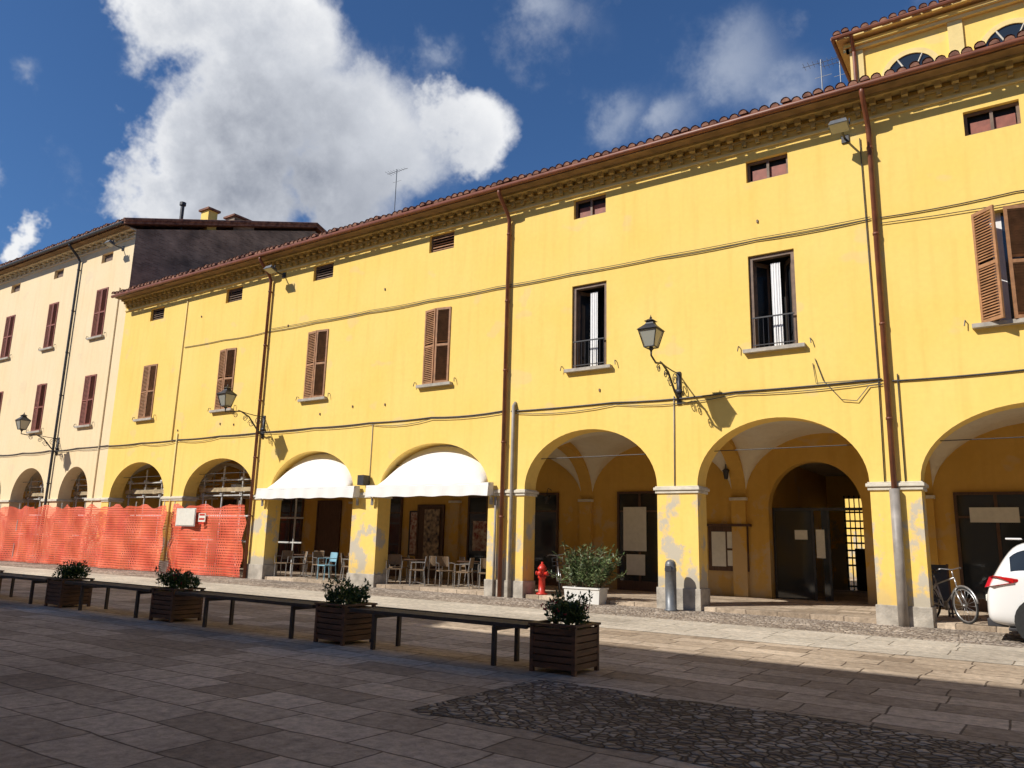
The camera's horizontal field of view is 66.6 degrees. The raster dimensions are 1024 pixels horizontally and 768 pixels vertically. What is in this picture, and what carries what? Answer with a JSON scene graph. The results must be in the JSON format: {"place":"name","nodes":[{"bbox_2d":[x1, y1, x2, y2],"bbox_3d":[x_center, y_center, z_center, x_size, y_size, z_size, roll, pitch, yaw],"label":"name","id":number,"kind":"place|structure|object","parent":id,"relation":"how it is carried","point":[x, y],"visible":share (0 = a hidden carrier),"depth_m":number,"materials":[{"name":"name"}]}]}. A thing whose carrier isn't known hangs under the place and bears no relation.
{"place":"outdoors","nodes":[
{"label":"outdoors","id":0,"kind":"place"},
{"bbox_2d":[0,0,938,263],"label":"sky","id":1,"kind":"structure","parent":0,"point":[111,111],"materials":[{"name":"blue"}]},
{"bbox_2d":[2,553,1018,633],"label":"arcade pavement","id":2,"kind":"structure","parent":0,"point":[850,605],"depth_m":19.45,"materials":[{"name":"stone"}]},
{"bbox_2d":[0,480,43,555],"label":"scaffolding","id":3,"kind":"object","parent":2,"relation":"on","point":[32,489],"visible":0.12,"depth_m":39.88,"materials":[{"name":"metal"}]},
{"bbox_2d":[20,476,86,557],"bbox_3d":[-21.444,6.323,36.887,3.300,3.850,1.830,-6,-14,34],"label":"scaffolding","id":4,"kind":"object","parent":2,"relation":"on","point":[37,495],"visible":0.27,"depth_m":37.08,"materials":[{"name":"metal"}]},
{"bbox_2d":[20,475,86,550],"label":"transverse arches","id":5,"kind":"structure","parent":2,"relation":"on","point":[82,478],"depth_m":44.23,"materials":[{"name":"paint"}]},
{"bbox_2d":[68,474,86,559],"bbox_3d":[-18.050,5.947,34.618,2.700,3.850,1.830,-6,-14,34],"label":"scaffolding","id":6,"kind":"object","parent":2,"relation":"on","point":[83,494],"visible":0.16,"depth_m":34.72,"materials":[{"name":"metal"}]},
{"bbox_2d":[120,470,219,565],"bbox_3d":[-14.036,5.503,31.933,4.000,3.850,1.830,-6,-14,34],"label":"scaffolding","id":7,"kind":"object","parent":2,"relation":"on","point":[153,492],"visible":0.45,"depth_m":31.85,"materials":[{"name":"metal"}]},
{"bbox_2d":[195,466,303,571],"bbox_3d":[-9.773,5.032,29.081,4.100,3.850,1.830,-6,-14,34],"label":"scaffolding","id":8,"kind":"object","parent":2,"relation":"on","point":[237,490],"visible":0.41,"depth_m":28.93,"materials":[{"name":"metal"}]},
{"bbox_2d":[274,550,293,576],"bbox_3d":[-7.665,6.035,26.223,0.502,0.852,0.515,-1,-12,11],"label":"cafe chair","id":9,"kind":"object","parent":2,"relation":"on","point":[287,554],"visible":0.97,"depth_m":26.42,"materials":[{"name":"metal"}]},
{"bbox_2d":[290,551,307,577],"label":"cafe chair","id":10,"kind":"object","parent":2,"relation":"on","point":[305,558],"visible":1,"depth_m":25.52,"materials":[{"name":"metal"}]},
{"bbox_2d":[294,554,312,576],"bbox_3d":[-6.994,6.102,26.195,0.720,0.739,0.720,-6,-14,34],"label":"cafe table","id":11,"kind":"object","parent":2,"relation":"on","point":[304,562],"visible":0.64,"depth_m":26.09,"materials":[{"name":"grey metal"}]},
{"bbox_2d":[300,551,316,576],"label":"cafe chair","id":12,"kind":"object","parent":2,"relation":"on","point":[308,563],"visible":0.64,"depth_m":26.72,"materials":[{"name":"metal"}]},
{"bbox_2d":[306,550,324,574],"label":"cafe chair","id":13,"kind":"object","parent":2,"relation":"on","point":[316,562],"visible":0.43,"depth_m":27.88,"materials":[{"name":"metal"}]},
{"bbox_2d":[311,552,330,577],"bbox_3d":[-6.247,5.909,25.422,0.502,0.852,0.515,11,-15,-39],"label":"cafe chair","id":14,"kind":"object","parent":2,"relation":"on","point":[317,555],"visible":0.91,"depth_m":25.60,"materials":[{"name":"metal"}]},
{"bbox_2d":[316,551,332,577],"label":"cafe chair","id":15,"kind":"object","parent":2,"relation":"on","point":[325,563],"visible":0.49,"depth_m":26.22,"materials":[{"name":"metal"}]},
{"bbox_2d":[317,552,337,579],"bbox_3d":[-5.881,5.814,24.913,0.515,0.852,0.502,12,-16,-43],"label":"cafe chair","id":16,"kind":"object","parent":2,"relation":"on","point":[333,556],"visible":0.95,"depth_m":24.94,"materials":[{"name":"silver metal"}]},
{"bbox_2d":[339,553,348,579],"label":"cafe chair","id":17,"kind":"object","parent":2,"relation":"on","point":[342,555],"visible":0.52,"depth_m":24.75,"materials":[{"name":"metal"}]},
{"bbox_2d":[386,555,402,583],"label":"cafe chair","id":18,"kind":"object","parent":2,"relation":"on","point":[395,559],"visible":1,"depth_m":23.76,"materials":[{"name":"metal"}]},
{"bbox_2d":[388,554,407,581],"bbox_3d":[-3.632,5.836,24.738,0.502,0.852,0.515,11,-15,-39],"label":"cafe chair","id":19,"kind":"object","parent":2,"relation":"on","point":[397,567],"visible":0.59,"depth_m":24.68,"materials":[{"name":"metal"}]},
{"bbox_2d":[392,557,412,580],"bbox_3d":[-3.603,6.028,25.406,0.720,0.739,0.720,-6,-14,34],"label":"cafe table","id":20,"kind":"object","parent":2,"relation":"on","point":[401,571],"visible":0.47,"depth_m":25.35,"materials":[{"name":"grey metal"}]},
{"bbox_2d":[406,555,422,582],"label":"cafe chair","id":21,"kind":"object","parent":2,"relation":"on","point":[408,562],"visible":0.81,"depth_m":23.89,"materials":[{"name":"metal"}]},
{"bbox_2d":[404,559,424,584],"bbox_3d":[-2.910,5.662,23.522,0.720,0.739,0.720,-6,-14,34],"label":"cafe table","id":22,"kind":"object","parent":2,"relation":"on","point":[414,581],"visible":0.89,"depth_m":23.45,"materials":[{"name":"grey metal"}]},
{"bbox_2d":[409,556,427,585],"bbox_3d":[-2.738,5.476,22.855,0.515,0.852,0.502,2,-12,-4],"label":"cafe chair","id":23,"kind":"object","parent":2,"relation":"on","point":[425,564],"visible":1,"depth_m":22.69,"materials":[{"name":"metal"}]},
{"bbox_2d":[427,556,442,584],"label":"cafe chair","id":24,"kind":"object","parent":2,"relation":"on","point":[432,560],"visible":0.61,"depth_m":23.53,"materials":[{"name":"metal"}]},
{"bbox_2d":[434,556,454,586],"bbox_3d":[-1.987,5.488,22.822,0.502,0.852,0.515,6,-12,-22],"label":"cafe chair","id":25,"kind":"object","parent":2,"relation":"on","point":[442,561],"visible":0.99,"depth_m":23.02,"materials":[{"name":"metal"}]},
{"bbox_2d":[454,558,474,588],"bbox_3d":[-1.344,5.367,22.147,0.515,0.852,0.502,-1,-12,13],"label":"cafe chair","id":26,"kind":"object","parent":2,"relation":"on","point":[471,563],"visible":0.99,"depth_m":22.02,"materials":[{"name":"metal"}]},
{"bbox_2d":[459,557,477,585],"bbox_3d":[-1.321,5.643,23.498,0.515,0.852,0.502,7,-13,-24],"label":"cafe chair","id":27,"kind":"object","parent":2,"relation":"on","point":[462,558],"visible":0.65,"depth_m":23.37,"materials":[{"name":"metal"}]},
{"bbox_2d":[457,561,479,586],"bbox_3d":[-1.266,5.564,22.836,0.720,0.739,0.720,-6,-14,34],"label":"cafe table","id":28,"kind":"object","parent":2,"relation":"on","point":[469,571],"visible":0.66,"depth_m":22.75,"materials":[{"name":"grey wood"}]},
{"bbox_2d":[478,558,485,589],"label":"cafe chair","id":29,"kind":"object","parent":2,"relation":"on","point":[482,564],"visible":0.43,"depth_m":22.09,"materials":[{"name":"metal"}]},
{"bbox_2d":[535,562,548,594],"bbox_3d":[0.779,5.052,20.289,0.340,0.830,0.310,-6,-14,34],"label":"fire hydrant","id":30,"kind":"object","parent":2,"relation":"on","point":[541,573],"visible":1,"depth_m":20.20,"materials":[{"name":"red metal"}]},
{"bbox_2d":[546,553,563,592],"bbox_3d":[1.250,5.127,21.097,0.615,1.049,1.792,-5,-12,1],"label":"bicycle","id":31,"kind":"object","parent":2,"relation":"on","point":[557,575],"visible":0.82,"depth_m":20.71,"materials":[{"name":"metal"}]},
{"bbox_2d":[125,437,1023,608],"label":"transverse arches","id":32,"kind":"structure","parent":2,"relation":"on","point":[738,499],"depth_m":21.86,"materials":[{"name":"paint"}]},
{"bbox_2d":[772,496,867,601],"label":"entrance gate","id":33,"kind":"structure","parent":2,"relation":"on","point":[794,554],"depth_m":21.12,"materials":[{"name":"metal"}]},
{"bbox_2d":[931,564,953,617],"bbox_3d":[8.978,4.359,16.495,0.520,1.091,0.350,-2,-12,17],"label":"menu board","id":34,"kind":"object","parent":2,"relation":"on","point":[944,587],"visible":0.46,"depth_m":16.43,"materials":[{"name":"brown wood"}]},
{"bbox_2d":[931,567,978,623],"bbox_3d":[8.585,4.152,15.434,0.591,1.062,1.705,-1,-12,10],"label":"bicycle","id":35,"kind":"object","parent":2,"relation":"on","point":[945,604],"visible":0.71,"depth_m":15.17,"materials":[{"name":"metal"}]},
{"bbox_2d":[0,577,1023,767],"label":"ground","id":36,"kind":"structure","parent":0,"point":[96,684],"depth_m":7.72,"materials":[{"name":"stone"}]},
{"bbox_2d":[0,572,52,603],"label":"metal bench","id":37,"kind":"object","parent":36,"relation":"on","point":[33,578],"visible":0.66,"depth_m":15.66,"materials":[{"name":"metal"}]},
{"bbox_2d":[15,479,86,555],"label":"wall","id":38,"kind":"structure","parent":36,"relation":"on","point":[81,504],"depth_m":42.12,"materials":[{"name":"paint"}]},
{"bbox_2d":[0,231,135,556],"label":"walls","id":39,"kind":"structure","parent":36,"relation":"on","point":[27,367],"depth_m":36.11,"materials":[{"name":"beige paint"}]},
{"bbox_2d":[15,412,59,454],"bbox_3d":[-20.912,2.189,34.393,0.490,1.720,1.844,-6,-14,34],"label":"street lamp","id":40,"kind":"object","parent":39,"relation":"attached to","point":[22,422],"visible":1,"depth_m":33.92,"materials":[{"name":"metal"}]},
{"bbox_2d":[0,471,86,493],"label":"vaulted ceiling","id":41,"kind":"structure","parent":39,"relation":"attached to","point":[36,476],"depth_m":37.65,"materials":[{"name":"paint"}]},
{"bbox_2d":[0,498,100,566],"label":"pillar mouldings","id":42,"kind":"object","parent":39,"relation":"attached to","point":[66,500],"visible":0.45,"depth_m":34.30,"materials":[{"name":"stone"}]},
{"bbox_2d":[0,253,112,433],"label":"shutters and windows","id":43,"kind":"object","parent":39,"relation":"attached to","point":[90,389],"visible":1,"depth_m":36.44,"materials":[{"name":"wood"}]},
{"bbox_2d":[0,243,120,562],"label":"pipes and cables","id":44,"kind":"object","parent":39,"relation":"attached to","point":[63,374],"visible":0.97,"depth_m":35.11,"materials":[{"name":"metal"}]},
{"bbox_2d":[0,225,136,284],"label":"cornice","id":45,"kind":"structure","parent":39,"relation":"attached to","point":[122,232],"depth_m":37.47,"materials":[{"name":"beige paint"}]},
{"bbox_2d":[0,217,326,270],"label":"roof","id":46,"kind":"structure","parent":45,"relation":"on","point":[167,224],"depth_m":37.59,"materials":[{"name":"tile"}]},
{"bbox_2d":[178,201,253,230],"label":"chimneys","id":47,"kind":"object","parent":46,"relation":"on","point":[209,213],"visible":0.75,"depth_m":38.33,"materials":[{"name":"yellow paint"}]},
{"bbox_2d":[104,240,123,250],"bbox_3d":[-17.634,-6.169,34.624,0.440,0.252,0.784,-6,-14,34],"label":"floodlight","id":48,"kind":"object","parent":39,"relation":"attached to","point":[110,243],"visible":1,"depth_m":34.41,"materials":[{"name":"grey metal"}]},
{"bbox_2d":[44,560,94,607],"bbox_3d":[-8.497,3.810,14.977,0.658,0.883,0.628,-7,-14,35],"label":"wooden planter","id":49,"kind":"object","parent":36,"relation":"on","point":[59,593],"visible":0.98,"depth_m":14.79,"materials":[{"name":"brown wood"}]},
{"bbox_2d":[64,580,176,617],"bbox_3d":[-7.046,3.836,13.938,2.800,0.490,0.530,-6,-14,34],"label":"metal bench","id":50,"kind":"object","parent":36,"relation":"on","point":[142,589],"visible":0.72,"depth_m":14.03,"materials":[{"name":"metal"}]},
{"bbox_2d":[149,564,205,622],"bbox_3d":[-5.572,3.482,13.038,0.664,0.899,0.688,-6,-14,32],"label":"wooden planter","id":51,"kind":"object","parent":36,"relation":"on","point":[168,603],"visible":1,"depth_m":12.87,"materials":[{"name":"brown wood"}]},
{"bbox_2d":[129,229,317,286],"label":"gable walls","id":52,"kind":"structure","parent":36,"relation":"on","point":[158,254],"depth_m":36.68,"materials":[{"name":"paint"}]},
{"bbox_2d":[175,590,325,638],"bbox_3d":[-3.963,3.495,11.875,3.250,0.490,0.530,-6,-14,34],"label":"metal bench","id":53,"kind":"object","parent":36,"relation":"on","point":[294,604],"visible":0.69,"depth_m":11.86,"materials":[{"name":"metal"}]},
{"bbox_2d":[313,576,377,645],"bbox_3d":[-2.314,3.120,10.842,0.669,0.894,0.673,-7,-14,35],"label":"wooden planter","id":54,"kind":"object","parent":36,"relation":"on","point":[336,620],"visible":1,"depth_m":10.65,"materials":[{"name":"brown wood"}]},
{"bbox_2d":[349,606,548,665],"bbox_3d":[-0.864,3.152,9.802,2.820,0.490,0.530,-6,-14,34],"label":"metal bench","id":55,"kind":"object","parent":36,"relation":"on","point":[495,623],"visible":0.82,"depth_m":9.67,"materials":[{"name":"metal"}]},
{"bbox_2d":[0,561,1023,647],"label":"cobbled pavement edge","id":56,"kind":"object","parent":36,"relation":"on","point":[961,636],"visible":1,"depth_m":16.46,"materials":[{"name":"grey stone"}]},
{"bbox_2d":[0,501,166,571],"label":"orange barrier netting","id":57,"kind":"object","parent":56,"relation":"on","point":[89,534],"visible":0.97,"depth_m":31.81,"materials":[{"name":"plastic"}]},
{"bbox_2d":[166,500,245,576],"bbox_3d":[-10.920,5.451,27.652,4.353,2.600,0.336,-6,-14,34],"label":"orange barrier netting","id":58,"kind":"object","parent":56,"relation":"on","point":[227,535],"visible":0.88,"depth_m":27.34,"materials":[{"name":"plastic"}]},
{"bbox_2d":[175,508,205,525],"bbox_3d":[-11.541,4.781,27.997,1.780,0.640,0.040,-6,-14,34],"label":"site sign","id":59,"kind":"object","parent":58,"relation":"attached to","point":[185,516],"visible":1,"depth_m":28.07,"materials":[{"name":"plastic"}]},
{"bbox_2d":[547,541,627,604],"bbox_3d":[1.808,4.566,19.050,2.253,1.532,1.058,-6,-14,34],"label":"oleander planter","id":60,"kind":"object","parent":56,"relation":"on","point":[590,574],"visible":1,"depth_m":18.88,"materials":[{"name":"white plastic"}]},
{"bbox_2d":[664,559,677,610],"bbox_3d":[3.563,4.509,17.496,0.300,1.120,0.300,-6,-14,34],"label":"grey bollard","id":61,"kind":"object","parent":56,"relation":"on","point":[670,588],"visible":1,"depth_m":17.40,"materials":[{"name":"metal"}]},
{"bbox_2d":[985,538,1023,638],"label":"parked car","id":62,"kind":"object","parent":56,"relation":"on","point":[1005,594],"visible":1,"depth_m":12.85,"materials":[{"name":"white paint"}]},
{"bbox_2d":[95,62,1023,607],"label":"walls","id":63,"kind":"structure","parent":36,"relation":"on","point":[697,306],"depth_m":19.71,"materials":[{"name":"yellow paint"}]},
{"bbox_2d":[217,385,265,438],"bbox_3d":[-9.159,0.923,26.524,0.490,1.650,1.844,-6,-14,34],"label":"street lamp","id":64,"kind":"object","parent":63,"relation":"attached to","point":[227,395],"visible":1,"depth_m":26.04,"materials":[{"name":"metal"}]},
{"bbox_2d":[264,265,285,277],"bbox_3d":[-8.404,-4.016,27.747,0.440,0.252,0.784,-6,-14,34],"label":"floodlight","id":65,"kind":"object","parent":63,"relation":"attached to","point":[270,269],"visible":1,"depth_m":27.53,"materials":[{"name":"grey metal"}]},
{"bbox_2d":[255,454,359,505],"bbox_3d":[-6.517,3.097,25.363,4.600,1.720,0.744,-6,-14,34],"label":"white awning","id":66,"kind":"object","parent":63,"relation":"attached to","point":[322,476],"visible":0.94,"depth_m":25.18,"materials":[{"name":"fabric"}]},
{"bbox_2d":[357,475,369,485],"bbox_3d":[-4.511,2.941,23.793,0.250,0.300,0.330,-6,-14,34],"label":"cafe sign","id":67,"kind":"object","parent":63,"relation":"attached to","point":[363,480],"visible":0.97,"depth_m":23.68,"materials":[{"name":"metal"}]},
{"bbox_2d":[365,446,493,504],"bbox_3d":[-2.321,2.628,22.558,4.540,1.730,0.744,-6,-14,34],"label":"white awning","id":68,"kind":"object","parent":63,"relation":"attached to","point":[444,470],"visible":0.93,"depth_m":22.37,"materials":[{"name":"fabric"}]},
{"bbox_2d":[94,481,936,627],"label":"pillar mouldings","id":69,"kind":"object","parent":63,"relation":"attached to","point":[699,599],"visible":0.68,"depth_m":18.21,"materials":[{"name":"stone"}]},
{"bbox_2d":[108,190,1023,447],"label":"cables","id":70,"kind":"object","parent":63,"relation":"attached to","point":[830,383],"visible":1,"depth_m":19.23,"materials":[{"name":"metal"}]},
{"bbox_2d":[111,36,1023,626],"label":"gutter and downpipes","id":71,"kind":"object","parent":63,"relation":"attached to","point":[899,550],"visible":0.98,"depth_m":19.08,"materials":[{"name":"metal"}]},
{"bbox_2d":[111,29,1023,293],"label":"roof tiles","id":72,"kind":"object","parent":63,"relation":"on","point":[926,60],"visible":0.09,"depth_m":20.27,"materials":[{"name":"brown tile"}]},
{"bbox_2d":[389,168,406,210],"bbox_3d":[-5.156,-7.469,34.168,1.102,4.200,0.440,-6,-14,34],"label":"tv antenna","id":73,"kind":"object","parent":72,"relation":"on","point":[396,183],"visible":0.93,"depth_m":34.45,"materials":[{"name":"grey metal"}]},
{"bbox_2d":[802,56,837,89],"bbox_3d":[9.647,-8.618,24.158,1.102,3.200,0.440,-6,-14,34],"label":"tv antenna","id":74,"kind":"object","parent":72,"relation":"on","point":[821,69],"visible":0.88,"depth_m":24.39,"materials":[{"name":"grey metal"}]},
{"bbox_2d":[822,60,842,81],"bbox_3d":[10.944,-8.671,25.744,1.102,4.600,0.440,-6,-14,34],"label":"tv antenna","id":75,"kind":"object","parent":72,"relation":"on","point":[839,68],"visible":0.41,"depth_m":26.15,"materials":[{"name":"grey metal"}]},
{"bbox_2d":[830,0,1023,82],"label":"yellow upper hall","id":76,"kind":"structure","parent":72,"relation":"on","point":[933,29],"depth_m":20.79,"materials":[{"name":"paint"}]},
{"bbox_2d":[115,43,1023,311],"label":"cornice","id":77,"kind":"structure","parent":63,"relation":"attached to","point":[1008,58],"depth_m":20.24,"materials":[{"name":"yellow paint"}]},
{"bbox_2d":[129,407,1023,497],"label":"vaulted ceiling","id":78,"kind":"structure","parent":63,"relation":"attached to","point":[758,437],"depth_m":21.26,"materials":[{"name":"paint"}]},
{"bbox_2d":[722,464,729,478],"bbox_3d":[6.045,2.441,22.049,0.207,0.511,0.362,-1,-12,14],"label":"arcade lantern","id":79,"kind":"object","parent":78,"relation":"hanging from","point":[725,470],"visible":0.86,"depth_m":21.90,"materials":[{"name":"metal"}]},
{"bbox_2d":[132,204,1023,421],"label":"shutters and windows","id":80,"kind":"object","parent":63,"relation":"attached to","point":[998,239],"visible":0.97,"depth_m":18.23,"materials":[{"name":"wood"}]},
{"bbox_2d":[152,101,1020,320],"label":"attic windows","id":81,"kind":"structure","parent":63,"relation":"attached to","point":[991,120],"depth_m":18.57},
{"bbox_2d":[637,315,681,404],"bbox_3d":[3.507,-0.561,18.071,0.490,1.820,1.844,-6,-14,34],"label":"street lamp","id":82,"kind":"object","parent":63,"relation":"attached to","point":[651,332],"visible":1,"depth_m":17.57,"materials":[{"name":"metal"}]},
{"bbox_2d":[828,117,849,143],"bbox_3d":[7.278,-5.604,17.226,0.440,0.252,0.784,-6,-14,34],"label":"floodlight","id":83,"kind":"object","parent":63,"relation":"attached to","point":[840,125],"visible":1,"depth_m":17.02,"materials":[{"name":"grey metal"}]},
{"bbox_2d":[528,589,600,676],"bbox_3d":[0.608,2.801,8.920,0.667,0.900,0.659,-6,-14,33],"label":"wooden planter","id":84,"kind":"object","parent":36,"relation":"on","point":[568,645],"visible":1,"depth_m":8.72,"materials":[{"name":"brown wood"}]},
{"bbox_2d":[192,423,1023,609],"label":"wall","id":85,"kind":"structure","parent":36,"relation":"on","point":[989,465],"depth_m":21.63,"materials":[{"name":"paint"}]},
{"bbox_2d":[544,488,551,503],"bbox_3d":[1.145,3.618,25.186,0.207,0.511,0.362,-1,-12,14],"label":"arcade lantern","id":86,"kind":"object","parent":85,"relation":"attached to","point":[546,497],"visible":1,"depth_m":25.04,"materials":[{"name":"metal"}]},
{"bbox_2d":[215,491,1023,611],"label":"shopfronts","id":87,"kind":"object","parent":85,"relation":"attached to","point":[984,548],"visible":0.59,"depth_m":24.82,"materials":[{"name":"black glass"}]},
{"bbox_2d":[407,511,418,555],"bbox_3d":[-3.570,5.416,28.312,0.450,1.600,0.047,-6,-14,34],"label":"poster","id":88,"kind":"object","parent":87,"relation":"attached to","point":[412,532],"visible":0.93,"depth_m":28.33,"materials":[{"name":"paper"}]},
{"bbox_2d":[422,509,439,566],"bbox_3d":[-2.877,5.474,27.757,0.700,2.000,0.022,-6,-14,34],"label":"dark cafe curtain","id":89,"kind":"object","parent":87,"relation":"attached to","point":[431,532],"visible":0.79,"depth_m":27.77,"materials":[{"name":"brown fabric"}]},
{"bbox_2d":[472,521,487,550],"bbox_3d":[-1.095,5.179,26.587,0.600,1.000,0.022,-6,-14,34],"label":"poster","id":90,"kind":"object","parent":87,"relation":"attached to","point":[479,541],"visible":0.93,"depth_m":26.57,"materials":[{"name":"red paper"}]},
{"bbox_2d":[623,507,646,550],"bbox_3d":[3.692,4.356,23.450,0.750,1.300,0.022,-6,-14,34],"label":"poster","id":91,"kind":"object","parent":87,"relation":"attached to","point":[634,530],"visible":1,"depth_m":23.44,"materials":[{"name":"paper"}]},
{"bbox_2d":[626,554,644,574],"bbox_3d":[3.687,5.382,23.226,0.600,0.600,0.022,-6,-14,34],"label":"poster","id":92,"kind":"object","parent":87,"relation":"attached to","point":[635,564],"visible":1,"depth_m":23.22,"materials":[{"name":"paper"}]},
{"bbox_2d":[969,507,1019,522],"bbox_3d":[11.363,3.085,18.375,1.000,0.350,0.022,-6,-14,34],"label":"shop sign","id":93,"kind":"object","parent":87,"relation":"attached to","point":[997,514],"visible":1,"depth_m":18.36,"materials":[{"name":"paper"}]},
{"bbox_2d":[707,524,751,571],"bbox_3d":[6.037,4.563,21.791,1.330,1.290,0.140,-6,-14,34],"label":"notice board","id":94,"kind":"object","parent":85,"relation":"attached to","point":[720,547],"visible":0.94,"depth_m":21.88,"materials":[{"name":"brown wood"}]},
{"bbox_2d":[409,680,1023,767],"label":"cobbled strip","id":95,"kind":"object","parent":36,"relation":"on","point":[711,734],"visible":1,"depth_m":6.05,"materials":[{"name":"stone"}]},
{"bbox_2d":[772,463,846,593],"bbox_3d":[10.229,4.503,23.852,2.600,4.000,7.150,-6,-14,34],"label":"passage","id":96,"kind":"object","parent":36,"relation":"on","point":[802,486],"visible":0.13,"depth_m":25.42,"materials":[{"name":"paint"}]},
{"bbox_2d":[0,566,1023,665],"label":"paved lane","id":97,"kind":"structure","parent":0,"point":[955,651],"depth_m":13.72,"materials":[{"name":"stone"}]},
{"bbox_2d":[845,499,864,576],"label":"courtyard wall","id":98,"kind":"structure","parent":0,"point":[853,532],"depth_m":43.52,"materials":[{"name":"yellow paint"}]}
]}

